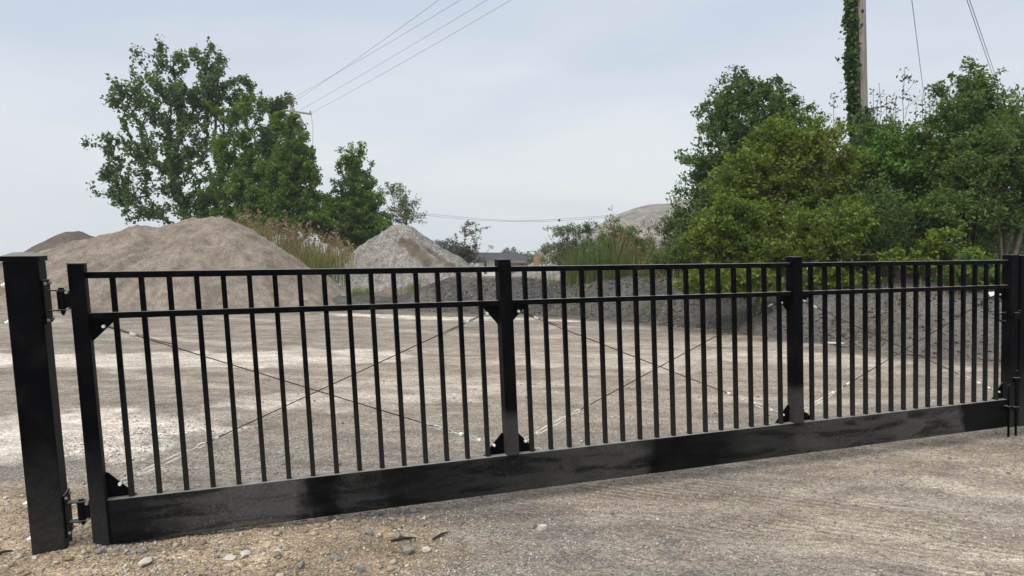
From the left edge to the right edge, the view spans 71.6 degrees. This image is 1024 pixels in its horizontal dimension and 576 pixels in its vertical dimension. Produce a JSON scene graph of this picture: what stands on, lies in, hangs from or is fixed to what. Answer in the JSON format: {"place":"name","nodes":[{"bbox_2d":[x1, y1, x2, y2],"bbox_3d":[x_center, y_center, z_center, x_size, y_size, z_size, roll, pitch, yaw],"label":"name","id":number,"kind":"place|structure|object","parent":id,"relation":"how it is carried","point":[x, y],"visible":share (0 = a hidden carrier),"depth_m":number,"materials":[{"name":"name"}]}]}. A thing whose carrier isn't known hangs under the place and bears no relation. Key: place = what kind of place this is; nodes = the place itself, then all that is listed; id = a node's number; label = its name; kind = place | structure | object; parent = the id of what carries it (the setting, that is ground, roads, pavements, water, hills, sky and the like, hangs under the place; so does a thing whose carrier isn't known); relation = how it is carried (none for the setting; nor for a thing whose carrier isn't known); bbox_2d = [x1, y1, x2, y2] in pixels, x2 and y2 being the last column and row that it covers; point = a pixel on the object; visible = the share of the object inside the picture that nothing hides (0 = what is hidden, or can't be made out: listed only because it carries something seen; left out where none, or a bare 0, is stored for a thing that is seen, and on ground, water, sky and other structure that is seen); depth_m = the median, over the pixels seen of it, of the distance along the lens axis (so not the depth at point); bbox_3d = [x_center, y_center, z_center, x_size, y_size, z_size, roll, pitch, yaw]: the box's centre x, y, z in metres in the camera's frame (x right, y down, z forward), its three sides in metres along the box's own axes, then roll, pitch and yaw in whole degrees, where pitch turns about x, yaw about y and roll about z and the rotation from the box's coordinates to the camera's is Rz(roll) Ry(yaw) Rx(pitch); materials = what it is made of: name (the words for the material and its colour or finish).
{"place":"outdoors","nodes":[
{"label":"outdoors","id":0,"kind":"place"},
{"bbox_2d":[0,505,476,575],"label":"gravel","id":1,"kind":"structure","parent":0,"point":[224,572],"depth_m":3.36,"materials":[{"name":"brown gravel"}]},
{"bbox_2d":[332,196,616,220],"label":"power line","id":2,"kind":"object","parent":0,"point":[508,220],"visible":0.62,"depth_m":71.68,"materials":[{"name":"metal"}]},
{"bbox_2d":[379,209,603,221],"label":"power line","id":3,"kind":"object","parent":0,"point":[506,221],"visible":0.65,"depth_m":71.69,"materials":[{"name":"metal"}]},
{"bbox_2d":[473,252,527,275],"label":"house","id":4,"kind":"structure","parent":0,"point":[517,259],"depth_m":104.84,"materials":[{"name":"white"}]},
{"bbox_2d":[0,262,1023,575],"bbox_3d":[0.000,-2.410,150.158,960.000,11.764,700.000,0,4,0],"label":"ground","id":5,"kind":"structure","parent":0,"point":[876,522],"depth_m":5.10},
{"bbox_2d":[0,550,12,554],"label":"stick","id":6,"kind":"object","parent":5,"relation":"on","point":[3,551],"visible":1,"depth_m":3.29,"materials":[{"name":"brown plant"}]},
{"bbox_2d":[0,252,90,554],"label":"hinge post","id":7,"kind":"object","parent":5,"relation":"on","point":[31,318],"visible":0.98,"depth_m":3.21,"materials":[{"name":"metal"}]},
{"bbox_2d":[66,255,1021,545],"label":"swing gate","id":8,"kind":"structure","parent":7,"relation":"attached to","point":[512,459],"depth_m":4.12,"materials":[{"name":"metal"}]},
{"bbox_2d":[1017,255,1023,425],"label":"swing gate","id":9,"kind":"structure","parent":8,"relation":"attached to","point":[1020,369],"depth_m":5.52,"materials":[{"name":"black metal"}]},
{"bbox_2d":[0,231,93,266],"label":"sand pile","id":10,"kind":"object","parent":5,"relation":"on","point":[53,242],"visible":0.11,"depth_m":23.33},
{"bbox_2d":[95,548,104,553],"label":"stone","id":11,"kind":"object","parent":5,"relation":"on","point":[100,550],"visible":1,"depth_m":3.27,"materials":[{"name":"grey stone"}]},
{"bbox_2d":[84,538,159,554],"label":"gravel","id":12,"kind":"structure","parent":5,"relation":"on","point":[134,548],"depth_m":3.36,"materials":[{"name":"grey gravel"}]},
{"bbox_2d":[137,548,144,553],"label":"stone","id":13,"kind":"object","parent":5,"relation":"on","point":[140,551],"visible":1,"depth_m":3.31,"materials":[{"name":"grey stone"}]},
{"bbox_2d":[138,557,151,566],"bbox_3d":[-1.669,1.242,3.229,0.059,0.041,0.077,-2,4,-28],"label":"stone","id":14,"kind":"object","parent":5,"relation":"on","point":[144,561],"visible":1,"depth_m":3.21,"materials":[{"name":"stone"}]},
{"bbox_2d":[0,216,345,313],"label":"sand pile","id":15,"kind":"object","parent":5,"relation":"on","point":[212,243],"visible":0.74,"depth_m":16.83,"materials":[{"name":"beige sand"}]},
{"bbox_2d":[79,34,270,224],"bbox_3d":[-14.411,-5.584,30.750,7.847,10.523,3.837,0,4,0],"label":"cottonwood tree","id":16,"kind":"object","parent":5,"relation":"on","point":[209,87],"visible":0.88,"depth_m":30.35,"materials":[{"name":"green plant"}]},
{"bbox_2d":[223,554,235,560],"bbox_3d":[-1.315,1.256,3.302,0.058,0.021,0.050,0,4,-6],"label":"stone","id":17,"kind":"object","parent":5,"relation":"on","point":[229,557],"visible":1,"depth_m":3.29,"materials":[{"name":"stone"}]},
{"bbox_2d":[195,90,277,226],"bbox_3d":[-10.668,-4.093,28.819,3.415,7.651,3.316,3,4,34],"label":"broadleaf tree","id":18,"kind":"object","parent":5,"relation":"on","point":[234,185],"visible":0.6,"depth_m":28.44,"materials":[{"name":"green plant"}]},
{"bbox_2d":[238,550,250,558],"bbox_3d":[-1.270,1.250,3.336,0.079,0.048,0.074,0,4,-6],"label":"stone","id":19,"kind":"object","parent":5,"relation":"on","point":[243,553],"visible":0.99,"depth_m":3.34,"materials":[{"name":"stone"}]},
{"bbox_2d":[273,552,281,557],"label":"stone","id":20,"kind":"object","parent":5,"relation":"on","point":[277,554],"visible":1,"depth_m":3.32,"materials":[{"name":"grey stone"}]},
{"bbox_2d":[245,91,319,241],"bbox_3d":[-10.803,-4.861,33.207,3.696,8.845,2.650,0,4,0],"label":"cottonwood tree","id":21,"kind":"object","parent":5,"relation":"on","point":[268,135],"visible":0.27,"depth_m":32.81,"materials":[{"name":"green plant"}]},
{"bbox_2d":[222,203,357,276],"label":"reeds","id":22,"kind":"object","parent":5,"relation":"on","point":[299,244],"visible":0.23,"depth_m":21.25,"materials":[{"name":"plant"}]},
{"bbox_2d":[286,520,295,524],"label":"stone","id":23,"kind":"object","parent":5,"relation":"on","point":[290,522],"visible":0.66,"depth_m":3.71,"materials":[{"name":"stone"}]},
{"bbox_2d":[234,109,349,248],"bbox_3d":[-8.649,-3.561,27.830,3.758,6.677,3.139,2,4,30],"label":"broadleaf tree","id":24,"kind":"object","parent":5,"relation":"on","point":[281,171],"visible":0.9,"depth_m":27.45,"materials":[{"name":"green plant"}]},
{"bbox_2d":[296,560,304,568],"bbox_3d":[-0.969,1.268,3.254,0.031,0.034,0.055,1,4,9],"label":"stone","id":25,"kind":"object","parent":5,"relation":"on","point":[300,564],"visible":1,"depth_m":3.23,"materials":[{"name":"white stone"}]},
{"bbox_2d":[284,96,321,244],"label":"utility pole","id":26,"kind":"object","parent":5,"relation":"on","point":[292,109],"visible":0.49,"depth_m":45.15,"materials":[{"name":"brown wood"}]},
{"bbox_2d":[297,1,436,99],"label":"power line","id":27,"kind":"object","parent":26,"relation":"attached to","point":[371,48],"visible":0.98,"depth_m":32.17,"materials":[{"name":"metal"}]},
{"bbox_2d":[295,0,459,96],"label":"power line","id":28,"kind":"object","parent":26,"relation":"attached to","point":[384,45],"visible":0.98,"depth_m":32.32,"materials":[{"name":"metal"}]},
{"bbox_2d":[302,1,484,108],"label":"power line","id":29,"kind":"object","parent":26,"relation":"attached to","point":[399,52],"visible":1,"depth_m":33.20,"materials":[{"name":"metal"}]},
{"bbox_2d":[312,0,510,112],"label":"power line","id":30,"kind":"object","parent":26,"relation":"attached to","point":[420,52],"visible":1,"depth_m":32.88,"materials":[{"name":"metal"}]},
{"bbox_2d":[280,247,350,288],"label":"reeds","id":31,"kind":"object","parent":5,"relation":"on","point":[315,264],"visible":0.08,"depth_m":20.09,"materials":[{"name":"brown plant"}]},
{"bbox_2d":[329,553,340,560],"bbox_3d":[-0.812,1.264,3.361,0.049,0.030,0.121,2,4,31],"label":"stone","id":32,"kind":"object","parent":5,"relation":"on","point":[333,556],"visible":0.99,"depth_m":3.33,"materials":[{"name":"grey stone"}]},
{"bbox_2d":[315,141,393,250],"bbox_3d":[-6.549,-3.254,29.860,4.178,5.842,2.876,0,4,0],"label":"conical tree","id":33,"kind":"object","parent":5,"relation":"on","point":[363,216],"visible":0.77,"depth_m":29.39,"materials":[{"name":"green plant"}]},
{"bbox_2d":[358,565,366,572],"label":"stone","id":34,"kind":"object","parent":5,"relation":"on","point":[362,569],"visible":1,"depth_m":3.23,"materials":[{"name":"grey stone"}]},
{"bbox_2d":[363,528,373,534],"bbox_3d":[-0.723,1.233,3.585,0.039,0.025,0.062,-2,4,-34],"label":"stone","id":35,"kind":"object","parent":5,"relation":"on","point":[368,531],"visible":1,"depth_m":3.58,"materials":[{"name":"white stone"}]},
{"bbox_2d":[374,287,406,296],"bbox_3d":[-3.015,0.248,18.227,2.310,0.534,1.815,0,4,0],"label":"dirt mound","id":36,"kind":"object","parent":5,"relation":"on","point":[388,291],"visible":0.14,"depth_m":17.97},
{"bbox_2d":[395,531,402,537],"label":"stone","id":37,"kind":"object","parent":5,"relation":"on","point":[398,534],"visible":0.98,"depth_m":3.54,"materials":[{"name":"white stone"}]},
{"bbox_2d":[377,182,427,224],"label":"sparse tree","id":38,"kind":"object","parent":5,"relation":"on","point":[405,216],"visible":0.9,"depth_m":36.63,"materials":[{"name":"green plant"}]},
{"bbox_2d":[390,536,416,541],"bbox_3d":[-0.541,1.246,3.532,0.131,0.019,0.017,-1,4,-18],"label":"stick","id":39,"kind":"object","parent":5,"relation":"on","point":[399,538],"visible":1,"depth_m":3.53,"materials":[{"name":"brown plant"}]},
{"bbox_2d":[326,224,484,292],"bbox_3d":[-3.440,-0.823,22.063,6.840,2.296,6.180,0,4,0],"label":"gravel pile","id":40,"kind":"object","parent":5,"relation":"on","point":[397,246],"visible":0.51,"depth_m":20.88,"materials":[{"name":"grey gravel"}]},
{"bbox_2d":[402,545,413,554],"bbox_3d":[-0.506,1.260,3.418,0.046,0.041,0.081,-2,4,-30],"label":"stone","id":41,"kind":"object","parent":5,"relation":"on","point":[408,549],"visible":1,"depth_m":3.39,"materials":[{"name":"white stone"}]},
{"bbox_2d":[421,545,430,552],"bbox_3d":[-0.418,1.261,3.435,0.057,0.032,0.034,0,4,-4],"label":"stone","id":42,"kind":"object","parent":5,"relation":"on","point":[425,549],"visible":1,"depth_m":3.42,"materials":[{"name":"stone"}]},
{"bbox_2d":[432,531,448,539],"bbox_3d":[-0.360,1.247,3.587,0.014,0.019,0.116,3,5,37],"label":"stick","id":43,"kind":"object","parent":5,"relation":"on","point":[438,535],"visible":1,"depth_m":3.58,"materials":[{"name":"brown plant"}]},
{"bbox_2d":[434,237,473,260],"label":"tree","id":44,"kind":"object","parent":5,"relation":"on","point":[444,244],"visible":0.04,"depth_m":119.17,"materials":[{"name":"green plant"}]},
{"bbox_2d":[446,220,493,266],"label":"bare shrub","id":45,"kind":"object","parent":5,"relation":"on","point":[466,251],"visible":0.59,"depth_m":33.70,"materials":[{"name":"plant"}]},
{"bbox_2d":[501,247,530,257],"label":"tree","id":46,"kind":"object","parent":5,"relation":"on","point":[507,249],"visible":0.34,"depth_m":209.00,"materials":[{"name":"green plant"}]},
{"bbox_2d":[529,522,534,528],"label":"stone","id":47,"kind":"object","parent":5,"relation":"on","point":[531,525],"visible":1,"depth_m":3.75,"materials":[{"name":"grey stone"}]},
{"bbox_2d":[533,252,544,265],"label":"storage tank","id":48,"kind":"object","parent":5,"relation":"on","point":[536,260],"visible":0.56,"depth_m":47.70,"materials":[{"name":"beige metal"}]},
{"bbox_2d":[524,242,555,263],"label":"tree","id":49,"kind":"object","parent":5,"relation":"on","point":[542,250],"visible":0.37,"depth_m":79.54,"materials":[{"name":"green plant"}]},
{"bbox_2d":[537,524,547,530],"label":"stone","id":50,"kind":"object","parent":5,"relation":"on","point":[542,527],"visible":1,"depth_m":3.72,"materials":[{"name":"stone"}]},
{"bbox_2d":[520,255,566,279],"bbox_3d":[2.640,-0.872,30.608,5.520,1.481,5.520,0,4,0],"label":"gravel pile","id":51,"kind":"object","parent":5,"relation":"on","point":[532,274],"visible":0.07,"depth_m":28.79,"materials":[{"name":"grey gravel"}]},
{"bbox_2d":[535,219,604,265],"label":"willow shrub","id":52,"kind":"object","parent":5,"relation":"on","point":[562,231],"visible":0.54,"depth_m":22.82,"materials":[{"name":"green plant"}]},
{"bbox_2d":[583,214,661,263],"bbox_3d":[3.376,-1.012,21.459,2.560,2.439,1.956,0,4,0],"label":"willow shrub","id":53,"kind":"object","parent":5,"relation":"on","point":[601,237],"visible":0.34,"depth_m":21.26,"materials":[{"name":"green plant"}]},
{"bbox_2d":[608,222,676,276],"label":"reeds","id":54,"kind":"object","parent":5,"relation":"on","point":[620,243],"visible":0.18,"depth_m":17.17,"materials":[{"name":"green plant"}]},
{"bbox_2d":[603,205,687,260],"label":"reeds","id":55,"kind":"object","parent":5,"relation":"on","point":[648,229],"visible":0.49,"depth_m":17.79,"materials":[{"name":"green plant"}]},
{"bbox_2d":[511,198,807,275],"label":"gravel pile","id":56,"kind":"object","parent":5,"relation":"on","point":[654,213],"visible":0.07,"depth_m":58.70,"materials":[{"name":"stone"}]},
{"bbox_2d":[331,269,1001,358],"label":"berm","id":57,"kind":"structure","parent":5,"relation":"on","point":[609,313],"depth_m":12.50,"materials":[{"name":"grey gravel"}]},
{"bbox_2d":[352,281,421,303],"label":"weeds","id":58,"kind":"object","parent":57,"relation":"on","point":[367,292],"visible":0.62,"depth_m":18.18,"materials":[{"name":"green plant"}]},
{"bbox_2d":[553,236,693,285],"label":"grass","id":59,"kind":"structure","parent":57,"relation":"on","point":[600,259],"depth_m":15.90,"materials":[{"name":"green plant"}]},
{"bbox_2d":[646,204,687,257],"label":"willow shrub","id":60,"kind":"object","parent":57,"relation":"on","point":[670,225],"visible":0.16,"depth_m":18.83,"materials":[{"name":"green plant"}]},
{"bbox_2d":[639,234,701,276],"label":"shrub","id":61,"kind":"object","parent":57,"relation":"on","point":[677,249],"visible":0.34,"depth_m":15.88,"materials":[{"name":"green plant"}]},
{"bbox_2d":[421,275,1001,361],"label":"gravel","id":62,"kind":"structure","parent":57,"relation":"on","point":[817,328],"depth_m":13.04,"materials":[{"name":"grey gravel"}]},
{"bbox_2d":[449,270,990,343],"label":"weeds","id":63,"kind":"object","parent":57,"relation":"on","point":[882,328],"visible":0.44,"depth_m":12.06,"materials":[{"name":"green plant"}]},
{"bbox_2d":[665,64,823,237],"bbox_3d":[5.478,-2.722,16.889,3.558,4.992,2.450,-2,4,-23],"label":"broadleaf tree","id":64,"kind":"object","parent":57,"relation":"on","point":[730,107],"visible":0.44,"depth_m":16.50,"materials":[{"name":"green plant"}]},
{"bbox_2d":[676,191,820,300],"bbox_3d":[4.335,-0.747,13.063,2.649,2.050,1.569,0,4,0],"label":"yellow green bush","id":65,"kind":"object","parent":57,"relation":"on","point":[715,237],"visible":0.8,"depth_m":12.71,"materials":[{"name":"green plant"}]},
{"bbox_2d":[672,256,881,322],"bbox_3d":[4.369,0.040,12.069,3.371,1.160,1.146,0,4,0],"label":"shrub","id":66,"kind":"object","parent":57,"relation":"on","point":[741,279],"visible":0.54,"depth_m":11.90,"materials":[{"name":"green plant"}]},
{"bbox_2d":[695,110,879,283],"bbox_3d":[5.375,-1.689,13.704,3.532,3.360,1.939,0,4,0],"label":"yellow green bush","id":67,"kind":"object","parent":57,"relation":"on","point":[807,144],"visible":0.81,"depth_m":13.44,"materials":[{"name":"green plant"}]},
{"bbox_2d":[759,193,887,278],"bbox_3d":[5.372,-0.801,12.380,2.157,1.760,1.391,0,4,0],"label":"yellow green bush","id":68,"kind":"object","parent":57,"relation":"on","point":[829,235],"visible":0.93,"depth_m":12.16,"materials":[{"name":"green plant"}]},
{"bbox_2d":[820,93,853,204],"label":"bare sapling","id":69,"kind":"object","parent":57,"relation":"on","point":[835,118],"visible":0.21,"depth_m":14.57,"materials":[{"name":"green plant"}]},
{"bbox_2d":[674,140,1023,278],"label":"leafy bush","id":70,"kind":"object","parent":57,"relation":"on","point":[979,242],"visible":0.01,"depth_m":15.87,"materials":[{"name":"green plant"}]},
{"bbox_2d":[853,0,867,136],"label":"utility pole","id":71,"kind":"object","parent":57,"relation":"on","point":[863,59],"visible":0.25,"depth_m":15.87,"materials":[{"name":"grey wood"}]},
{"bbox_2d":[835,0,887,270],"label":"ivy","id":72,"kind":"object","parent":71,"relation":"attached to","point":[850,53],"visible":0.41,"depth_m":15.90,"materials":[{"name":"green plant"}]},
{"bbox_2d":[911,0,926,117],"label":"power line","id":73,"kind":"object","parent":71,"relation":"attached to","point":[918,53],"visible":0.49,"depth_m":19.86,"materials":[{"name":"metal"}]},
{"bbox_2d":[967,0,998,92],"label":"power line","id":74,"kind":"object","parent":71,"relation":"attached to","point":[979,37],"visible":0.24,"depth_m":18.89,"materials":[{"name":"metal"}]},
{"bbox_2d":[969,0,1000,90],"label":"power line","id":75,"kind":"object","parent":71,"relation":"attached to","point":[983,39],"visible":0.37,"depth_m":19.06,"materials":[{"name":"metal"}]},
{"bbox_2d":[812,172,931,284],"bbox_3d":[6.400,-1.088,13.159,2.648,2.141,2.028,0,4,0],"label":"bramble thicket","id":76,"kind":"object","parent":57,"relation":"on","point":[884,236],"visible":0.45,"depth_m":12.84,"materials":[{"name":"green plant"}]},
{"bbox_2d":[862,87,900,280],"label":"bare sapling","id":77,"kind":"object","parent":57,"relation":"on","point":[873,109],"visible":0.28,"depth_m":14.58,"materials":[{"name":"green plant"}]},
{"bbox_2d":[841,114,956,277],"bbox_3d":[7.988,-1.784,14.387,2.916,3.472,2.144,-1,4,-19],"label":"leafy bush","id":78,"kind":"object","parent":57,"relation":"on","point":[865,139],"visible":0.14,"depth_m":14.25,"materials":[{"name":"green plant"}]},
{"bbox_2d":[851,124,953,280],"bbox_3d":[7.525,-1.597,13.965,1.867,3.142,1.811,0,4,0],"label":"light sapling","id":79,"kind":"object","parent":57,"relation":"on","point":[892,158],"visible":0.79,"depth_m":13.61,"materials":[{"name":"green plant"}]},
{"bbox_2d":[896,67,930,131],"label":"bare sapling","id":80,"kind":"object","parent":57,"relation":"on","point":[909,77],"visible":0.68,"depth_m":14.52,"materials":[{"name":"green plant"}]},
{"bbox_2d":[909,82,955,280],"bbox_3d":[8.606,-2.147,14.668,1.142,4.153,0.582,0,4,0],"label":"bare sapling","id":81,"kind":"object","parent":57,"relation":"on","point":[925,112],"visible":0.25,"depth_m":14.59,"materials":[{"name":"green plant"}]},
{"bbox_2d":[879,220,998,285],"bbox_3d":[6.946,-0.511,11.616,1.871,1.196,1.065,-2,4,-22],"label":"shrub","id":82,"kind":"object","parent":57,"relation":"on","point":[934,245],"visible":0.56,"depth_m":11.52,"materials":[{"name":"green plant"}]},
{"bbox_2d":[898,56,1023,249],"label":"tree","id":83,"kind":"object","parent":57,"relation":"on","point":[964,109],"visible":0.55,"depth_m":13.03,"materials":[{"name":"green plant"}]},
{"bbox_2d":[902,85,1023,270],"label":"leafy bush","id":84,"kind":"object","parent":57,"relation":"on","point":[1000,157],"visible":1,"depth_m":12.08,"materials":[{"name":"green plant"}]},
{"bbox_2d":[931,247,1001,292],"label":"shrub","id":85,"kind":"object","parent":57,"relation":"on","point":[957,275],"visible":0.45,"depth_m":10.79,"materials":[{"name":"green plant"}]},
{"bbox_2d":[1006,84,1022,254],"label":"bare sapling","id":86,"kind":"object","parent":57,"relation":"on","point":[1016,89],"visible":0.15,"depth_m":13.02,"materials":[{"name":"green plant"}]},
{"bbox_2d":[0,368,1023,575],"bbox_3d":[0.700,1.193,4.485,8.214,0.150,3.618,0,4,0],"label":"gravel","id":87,"kind":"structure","parent":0,"point":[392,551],"depth_m":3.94,"materials":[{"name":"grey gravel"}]},
{"bbox_2d":[0,0,1023,255],"label":"sky","id":88,"kind":"structure","parent":0,"point":[542,110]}
]}

